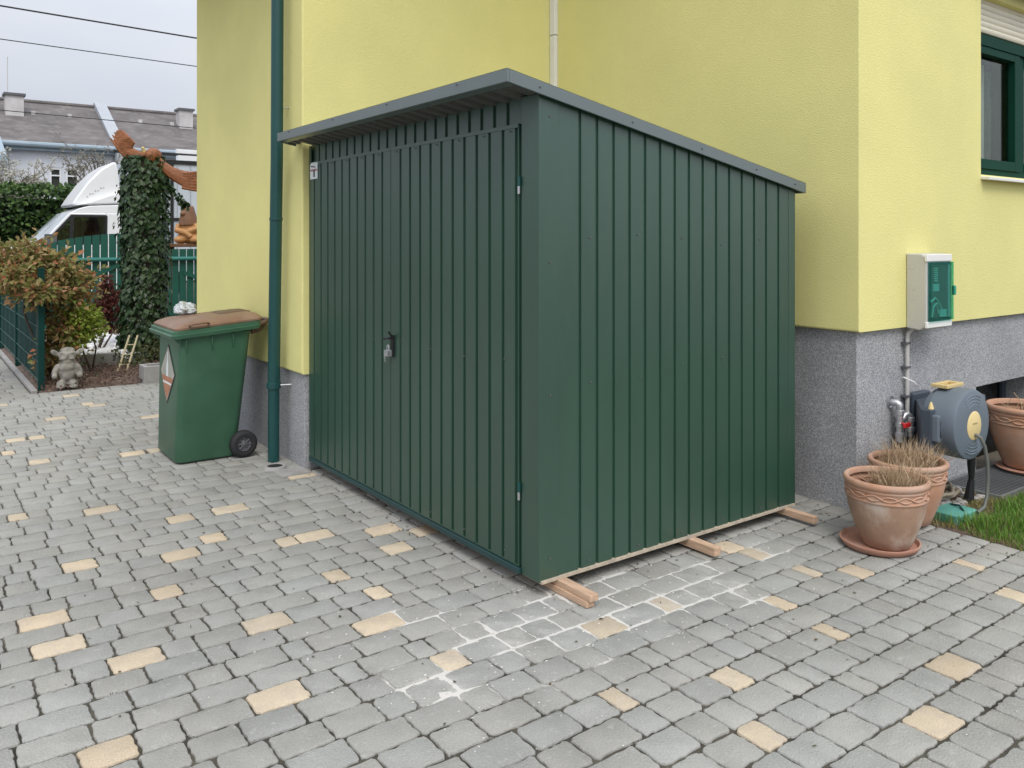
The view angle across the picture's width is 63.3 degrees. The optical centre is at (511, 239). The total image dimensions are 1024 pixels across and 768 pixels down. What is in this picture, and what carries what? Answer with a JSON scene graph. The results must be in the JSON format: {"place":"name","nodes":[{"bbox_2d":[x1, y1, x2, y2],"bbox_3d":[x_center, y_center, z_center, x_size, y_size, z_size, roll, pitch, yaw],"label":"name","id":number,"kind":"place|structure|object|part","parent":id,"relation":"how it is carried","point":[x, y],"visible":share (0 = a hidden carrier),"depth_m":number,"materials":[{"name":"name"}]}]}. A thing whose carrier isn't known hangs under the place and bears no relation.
{"place":"outdoors","nodes":[
{"label":"outdoors","id":0,"kind":"place"},
{"bbox_2d":[0,180,127,294],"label":"clipped hedge","id":1,"kind":"object","parent":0,"point":[26,214],"visible":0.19,"depth_m":22.85,"materials":[{"name":"green plant"}]},
{"bbox_2d":[1,332,159,392],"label":"flower bed soil","id":2,"kind":"structure","parent":0,"point":[9,355],"depth_m":9.50,"materials":[{"name":"brown soil"}]},
{"bbox_2d":[0,295,3,348],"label":"fence post","id":3,"kind":"object","parent":2,"relation":"on","point":[1,345],"visible":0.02,"depth_m":12.32,"materials":[{"name":"green metal"}]},
{"bbox_2d":[15,299,20,365],"bbox_3d":[-6.313,1.069,10.624,0.066,1.162,0.066,0,0,-36],"label":"fence post","id":4,"kind":"object","parent":2,"relation":"on","point":[17,363],"visible":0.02,"depth_m":10.59,"materials":[{"name":"green metal"}]},
{"bbox_2d":[0,290,37,384],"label":"fence","id":5,"kind":"object","parent":2,"relation":"on","point":[26,343],"visible":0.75,"depth_m":10.30,"materials":[{"name":"green metal"}]},
{"bbox_2d":[37,268,44,390],"bbox_3d":[-5.011,0.974,8.850,0.066,1.352,0.066,0,0,-36],"label":"fence post","id":6,"kind":"object","parent":2,"relation":"on","point":[41,340],"visible":0.81,"depth_m":8.82,"materials":[{"name":"green metal"}]},
{"bbox_2d":[0,228,109,379],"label":"maple shrub","id":7,"kind":"object","parent":2,"relation":"on","point":[25,258],"visible":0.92,"depth_m":9.14,"materials":[{"name":"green plant"}]},
{"bbox_2d":[51,347,83,388],"bbox_3d":[-4.773,1.371,8.934,0.316,0.438,0.194,0,0,-36],"label":"stone gnome","id":8,"kind":"object","parent":2,"relation":"on","point":[67,369],"visible":1,"depth_m":8.89,"materials":[{"name":"grey stone"}]},
{"bbox_2d":[59,302,109,373],"bbox_3d":[-4.867,1.130,9.440,0.461,0.898,0.555,0,0,27],"label":"yellow green shrub","id":9,"kind":"object","parent":2,"relation":"on","point":[91,322],"visible":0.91,"depth_m":9.39,"materials":[{"name":"green plant"}]},
{"bbox_2d":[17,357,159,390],"bbox_3d":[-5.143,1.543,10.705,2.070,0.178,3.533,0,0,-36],"label":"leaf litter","id":10,"kind":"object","parent":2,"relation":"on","point":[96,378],"visible":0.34,"depth_m":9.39,"materials":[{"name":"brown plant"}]},
{"bbox_2d":[82,352,118,365],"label":"edging slab","id":11,"kind":"structure","parent":2,"relation":"on","point":[109,357],"depth_m":10.19,"materials":[{"name":"concrete"}]},
{"bbox_2d":[90,274,122,348],"bbox_3d":[-5.361,1.012,11.194,0.507,1.132,0.690,0,0,43],"label":"red shrub","id":12,"kind":"object","parent":2,"relation":"on","point":[108,302],"visible":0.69,"depth_m":11.09,"materials":[{"name":"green plant"}]},
{"bbox_2d":[75,338,159,375],"bbox_3d":[-4.741,1.423,10.844,2.687,0.326,2.238,0,0,35],"label":"ivy ground cover","id":13,"kind":"object","parent":2,"relation":"on","point":[153,346],"visible":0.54,"depth_m":10.44,"materials":[{"name":"plant"}]},
{"bbox_2d":[78,332,157,359],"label":"white pebbles","id":14,"kind":"object","parent":2,"relation":"on","point":[110,345],"visible":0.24,"depth_m":10.90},
{"bbox_2d":[117,335,137,371],"bbox_3d":[-4.692,1.385,10.156,0.122,0.388,0.593,0,0,-12],"label":"toy ladder","id":15,"kind":"object","parent":2,"relation":"on","point":[124,350],"visible":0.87,"depth_m":10.16,"materials":[{"name":"beige wood"}]},
{"bbox_2d":[139,363,159,383],"bbox_3d":[-3.979,1.520,9.471,0.450,0.220,0.260,0,0,-36],"label":"concrete block","id":16,"kind":"object","parent":2,"relation":"on","point":[148,373],"depth_m":9.30,"materials":[{"name":"grey concrete"}]},
{"bbox_2d":[112,154,189,361],"bbox_3d":[-4.825,0.260,11.053,0.891,2.820,0.814,0,0,-36],"label":"ivy trunk","id":17,"kind":"object","parent":2,"relation":"on","point":[144,299],"visible":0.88,"depth_m":10.81,"materials":[{"name":"green plant"}]},
{"bbox_2d":[110,129,196,191],"bbox_3d":[-4.661,-1.042,10.986,1.286,0.838,0.232,0,0,-4],"label":"carved eagle","id":18,"kind":"object","parent":17,"relation":"on","point":[123,142],"visible":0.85,"depth_m":10.94,"materials":[{"name":"brown wood"}]},
{"bbox_2d":[0,5,196,38],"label":"overhead cable","id":19,"kind":"object","parent":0,"point":[96,21],"visible":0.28,"depth_m":21.74,"materials":[{"name":"black plastic"}]},
{"bbox_2d":[0,39,196,66],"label":"overhead cable","id":20,"kind":"object","parent":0,"point":[95,52],"visible":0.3,"depth_m":21.93,"materials":[{"name":"black plastic"}]},
{"bbox_2d":[0,0,196,113],"label":"sky","id":21,"kind":"structure","parent":0,"point":[40,72],"materials":[{"name":"white"}]},
{"bbox_2d":[1,110,196,128],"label":"overhead cable","id":22,"kind":"object","parent":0,"point":[97,119],"visible":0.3,"depth_m":22.11,"materials":[{"name":"black plastic"}]},
{"bbox_2d":[11,149,196,290],"bbox_3d":[-8.428,-0.290,20.210,8.279,3.780,2.280,0,0,-36],"label":"box truck","id":23,"kind":"object","parent":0,"point":[92,195],"visible":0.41,"depth_m":18.70,"materials":[{"name":"white paint"}]},
{"bbox_3d":[-9.890,-0.195,18.086,0.450,0.530,0.006,0,0,-36],"label":"side window","id":24,"kind":"part","parent":23,"relation":"part of","materials":[{"name":"black glass"}]},
{"bbox_3d":[-9.391,-0.225,18.453,0.650,0.590,0.006,0,0,-36],"label":"side window","id":25,"kind":"part","parent":23,"relation":"part of","materials":[{"name":"black glass"}]},
{"bbox_2d":[0,357,320,530],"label":"paving bed","id":26,"kind":"object","parent":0,"point":[145,451],"visible":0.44,"depth_m":5.87,"materials":[{"name":"grey sand"}]},
{"bbox_2d":[166,249,196,315],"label":"picket gate","id":27,"kind":"structure","parent":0,"point":[180,273],"depth_m":14.80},
{"bbox_2d":[174,206,196,243],"bbox_3d":[-5.878,-0.277,15.170,0.494,0.701,0.388,0,0,5],"label":"carved bear","id":28,"kind":"object","parent":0,"point":[186,228],"visible":0.82,"depth_m":15.05},
{"bbox_2d":[0,359,1023,767],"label":"paving","id":29,"kind":"structure","parent":0,"point":[66,417],"depth_m":3.38,"materials":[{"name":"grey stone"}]},
{"bbox_2d":[149,308,267,462],"bbox_3d":[-2.287,1.069,6.283,0.715,1.059,0.722,0,0,-36],"label":"wheelie bin","id":30,"kind":"object","parent":29,"relation":"on","point":[203,357],"visible":1,"depth_m":6.03,"materials":[{"name":"green plastic"}]},
{"bbox_2d":[173,301,196,314],"bbox_3d":[-2.518,0.525,6.413,0.182,0.110,0.166,0,0,-36],"label":"plastic bag","id":31,"kind":"object","parent":30,"relation":"on","point":[182,308],"visible":0.98,"depth_m":6.37,"materials":[{"name":"white plastic"}]},
{"bbox_2d":[36,483,1016,751],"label":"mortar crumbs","id":32,"kind":"object","parent":29,"relation":"on","point":[552,633],"visible":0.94,"depth_m":3.37,"materials":[{"name":"grey concrete"}]},
{"bbox_2d":[543,582,593,608],"bbox_3d":[-0.468,1.585,4.720,0.046,0.028,2.735,0,0,-36],"label":"timber batten","id":33,"kind":"object","parent":29,"relation":"on","point":[570,596],"visible":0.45,"depth_m":3.70,"materials":[{"name":"beige wood"}]},
{"bbox_2d":[552,578,597,602],"bbox_3d":[-0.456,1.556,4.720,0.050,0.028,2.750,0,0,-36],"label":"timber batten","id":34,"kind":"object","parent":33,"relation":"on","point":[579,590],"visible":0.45,"depth_m":3.68,"materials":[{"name":"beige wood"}]},
{"bbox_2d":[277,68,805,584],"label":"garden shed","id":35,"kind":"structure","parent":34,"relation":"on","point":[551,332],"depth_m":4.25,"materials":[{"name":"green metal"}]},
{"bbox_2d":[310,148,390,498],"bbox_3d":[-1.047,0.485,5.316,0.031,2.043,1.174,0,0,-36],"label":"door leaf","id":36,"kind":"structure","parent":35,"relation":"in","point":[350,200],"depth_m":5.25,"materials":[{"name":"green metal"}]},
{"bbox_2d":[382,123,521,566],"bbox_3d":[-0.349,0.485,4.325,0.077,2.043,1.273,0,0,-36],"label":"door leaf","id":37,"kind":"structure","parent":35,"relation":"in","point":[456,206],"depth_m":4.23,"materials":[{"name":"green metal"}]},
{"bbox_2d":[678,537,720,556],"bbox_3d":[0.234,1.564,5.258,0.048,0.044,2.698,0,0,-36],"label":"timber batten","id":38,"kind":"object","parent":29,"relation":"on","point":[706,547],"visible":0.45,"depth_m":4.23,"materials":[{"name":"beige wood"}]},
{"bbox_2d":[776,508,817,523],"bbox_3d":[0.889,1.561,5.729,0.042,0.038,2.715,0,0,-36],"label":"timber batten","id":39,"kind":"object","parent":29,"relation":"on","point":[801,515],"visible":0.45,"depth_m":4.70,"materials":[{"name":"beige wood"}]},
{"bbox_2d":[839,526,921,557],"bbox_3d":[1.924,1.579,4.351,0.394,0.037,0.394,0,0,-36],"label":"pot saucer","id":40,"kind":"object","parent":29,"relation":"on","point":[850,537],"visible":0.52,"depth_m":4.28,"materials":[{"name":"ceramic"}]},
{"bbox_2d":[843,465,931,550],"bbox_3d":[1.954,1.409,4.339,0.423,0.355,0.423,0,0,-36],"label":"terracotta pot","id":41,"kind":"object","parent":40,"relation":"on","point":[888,518],"visible":0.88,"depth_m":4.20,"materials":[{"name":"ceramic"}]},
{"bbox_2d":[859,455,940,490],"bbox_3d":[2.029,1.232,4.351,0.422,0.193,0.472,0,0,-36],"label":"dry grass clump","id":42,"kind":"object","parent":41,"relation":"on","point":[899,478],"visible":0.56,"depth_m":4.33,"materials":[{"name":"beige plant"}]},
{"bbox_2d":[867,450,949,526],"bbox_3d":[2.237,1.411,4.702,0.421,0.353,0.421,0,0,-36],"label":"terracotta pot","id":43,"kind":"object","parent":29,"relation":"on","point":[937,492],"visible":0.34,"depth_m":4.55,"materials":[{"name":"ceramic"}]},
{"bbox_2d":[868,434,963,467],"bbox_3d":[2.270,1.216,4.709,0.505,0.225,0.496,0,0,3],"label":"dry grass clump","id":44,"kind":"object","parent":43,"relation":"on","point":[917,455],"visible":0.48,"depth_m":4.70,"materials":[{"name":"beige plant"}]},
{"bbox_2d":[37,281,1001,469],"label":"ground","id":45,"kind":"structure","parent":0,"point":[994,457],"depth_m":6.29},
{"bbox_2d":[0,137,12,181],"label":"porch","id":46,"kind":"object","parent":45,"relation":"on","point":[2,149],"visible":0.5,"depth_m":27.33,"materials":[{"name":"white"}]},
{"bbox_2d":[0,349,36,393],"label":"kerb","id":47,"kind":"structure","parent":45,"relation":"on","point":[29,386],"depth_m":9.83,"materials":[{"name":"concrete"}]},
{"bbox_2d":[0,147,56,198],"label":"blossom bush","id":48,"kind":"object","parent":45,"relation":"on","point":[27,179],"visible":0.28,"depth_m":24.73,"materials":[{"name":"white plant"}]},
{"bbox_2d":[0,92,115,198],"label":"row house","id":49,"kind":"structure","parent":45,"relation":"on","point":[26,138],"depth_m":30.80,"materials":[{"name":"grey tile"}]},
{"bbox_2d":[7,57,7,91],"bbox_3d":[-19.268,-5.950,31.755,0.029,2.100,0.027,0,0,-36],"label":"roof aerial","id":50,"kind":"object","parent":49,"relation":"attached to","point":[7,74],"visible":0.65,"depth_m":31.74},
{"bbox_2d":[49,167,61,186],"bbox_3d":[-16.546,-2.210,30.123,0.400,0.820,0.110,0,0,-36],"label":"window","id":51,"kind":"structure","parent":49,"relation":"in","point":[55,176],"depth_m":30.15,"materials":[{"name":"white paint"}]},
{"bbox_2d":[66,168,78,188],"bbox_3d":[-16.106,-2.210,30.446,0.450,0.820,0.110,0,0,-36],"label":"window","id":52,"kind":"structure","parent":49,"relation":"in","point":[69,178],"depth_m":30.45,"materials":[{"name":"white paint"}]},
{"bbox_2d":[49,130,121,183],"bbox_3d":[-13.649,-1.005,27.576,2.565,5.217,2.739,0,0,-1],"label":"bare tree","id":53,"kind":"object","parent":45,"relation":"on","point":[93,161],"visible":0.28,"depth_m":27.05,"materials":[{"name":"brown plant"}]},
{"bbox_2d":[93,102,122,163],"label":"party wall","id":54,"kind":"structure","parent":45,"relation":"on","point":[103,112],"depth_m":33.06,"materials":[{"name":"white paint"}]},
{"bbox_2d":[107,106,196,280],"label":"row house","id":55,"kind":"structure","parent":45,"relation":"on","point":[167,139],"depth_m":34.21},
{"bbox_2d":[169,244,196,315],"bbox_3d":[-5.878,0.858,15.222,0.970,1.585,0.440,0,0,-36],"label":"plank table","id":56,"kind":"object","parent":45,"relation":"on","point":[171,247],"visible":0.09,"depth_m":14.93,"materials":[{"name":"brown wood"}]},
{"bbox_2d":[197,0,1023,509],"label":"house","id":57,"kind":"structure","parent":45,"relation":"on","point":[889,134],"depth_m":5.82,"materials":[{"name":"yellow paint"}]},
{"bbox_2d":[887,396,914,449],"bbox_3d":[2.377,1.161,5.075,0.168,0.404,0.136,0,0,-36],"label":"water pipe","id":58,"kind":"object","parent":57,"relation":"attached to","point":[902,415],"visible":0.88,"depth_m":5.06,"materials":[{"name":"metal"}]},
{"bbox_2d":[901,329,916,448],"bbox_3d":[2.480,0.920,5.192,0.094,0.760,0.060,0,0,-36],"label":"conduit","id":59,"kind":"object","parent":57,"relation":"attached to","point":[906,367],"visible":0.9,"depth_m":5.18,"materials":[{"name":"grey plastic"}]},
{"bbox_2d":[907,253,955,329],"bbox_3d":[2.618,0.319,5.191,0.327,0.471,0.154,0,0,-36],"label":"electrical box","id":60,"kind":"object","parent":57,"relation":"attached to","point":[928,290],"visible":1,"depth_m":5.12,"materials":[{"name":"grey plastic"}]},
{"bbox_2d":[952,285,955,294],"bbox_3d":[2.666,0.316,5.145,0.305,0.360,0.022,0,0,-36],"label":"door handle","id":61,"kind":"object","parent":60,"relation":"in","point":[954,286],"depth_m":5.22,"materials":[{"name":"green plastic"}]},
{"bbox_2d":[910,380,989,513],"bbox_3d":[2.662,1.227,5.065,0.594,0.732,0.480,0,0,-36],"label":"hose reel","id":62,"kind":"object","parent":57,"relation":"attached to","point":[952,415],"visible":0.97,"depth_m":4.88,"materials":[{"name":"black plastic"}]},
{"bbox_2d":[976,380,1005,456],"bbox_3d":[3.404,1.350,6.417,1.040,1.300,0.320,0,0,-36],"label":"basement window","id":63,"kind":"structure","parent":57,"relation":"in","point":[998,389],"depth_m":6.49,"materials":[{"name":"black glass"}]},
{"bbox_2d":[981,33,1023,178],"bbox_3d":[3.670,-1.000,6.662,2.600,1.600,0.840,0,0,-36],"label":"window","id":64,"kind":"structure","parent":57,"relation":"in","point":[992,48],"depth_m":6.24,"materials":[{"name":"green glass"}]},
{"bbox_2d":[939,486,984,505],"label":"gravel","id":65,"kind":"structure","parent":0,"point":[959,500],"depth_m":5.10,"materials":[{"name":"grey gravel"}]},
{"bbox_2d":[942,481,960,498],"bbox_3d":[2.600,1.544,5.095,0.399,0.083,0.196,0,0,-36],"label":"garden hose","id":66,"kind":"object","parent":65,"relation":"on","point":[952,490],"visible":0.35,"depth_m":5.09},
{"bbox_2d":[929,488,1023,551],"bbox_3d":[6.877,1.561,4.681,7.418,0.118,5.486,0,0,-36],"label":"grass","id":67,"kind":"structure","parent":0,"point":[1016,512],"depth_m":4.69,"materials":[{"name":"green plant"}]},
{"bbox_2d":[935,503,976,524],"bbox_3d":[2.576,1.590,4.848,0.230,0.080,0.170,0,0,-36],"label":"valve box","id":68,"kind":"object","parent":67,"relation":"on","point":[955,508],"visible":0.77,"depth_m":4.80,"materials":[{"name":"teal plastic"}]},
{"bbox_2d":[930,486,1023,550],"bbox_3d":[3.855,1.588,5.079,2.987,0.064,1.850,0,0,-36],"label":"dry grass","id":69,"kind":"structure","parent":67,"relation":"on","point":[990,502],"depth_m":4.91,"materials":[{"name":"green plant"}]},
{"bbox_2d":[947,464,1023,499],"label":"metal grating","id":70,"kind":"object","parent":67,"relation":"on","point":[1003,483],"visible":0.56,"depth_m":5.48,"materials":[{"name":"grey metal"}]},
{"bbox_2d":[995,460,1023,474],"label":"pot saucer","id":71,"kind":"object","parent":70,"relation":"on","point":[1001,465],"visible":0.63,"depth_m":5.71,"materials":[{"name":"ceramic"}]},
{"bbox_2d":[986,398,1023,469],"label":"terracotta pot","id":72,"kind":"object","parent":71,"relation":"on","point":[1006,426],"visible":0.83,"depth_m":5.66,"materials":[{"name":"ceramic"}]},
{"bbox_2d":[1001,392,1023,409],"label":"dry twigs","id":73,"kind":"object","parent":72,"relation":"on","point":[1017,405],"visible":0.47,"depth_m":5.78,"materials":[{"name":"brown plant"}]},
{"bbox_3d":[-6.536,0.750,14.317,0.100,1.700,0.080,0,0,-36],"label":"gate post","id":74,"kind":"object","parent":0,"visible":0},
{"bbox_2d":[41,234,127,328],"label":"picket gate","id":75,"kind":"structure","parent":74,"relation":"attached to","point":[96,259],"depth_m":13.98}
]}

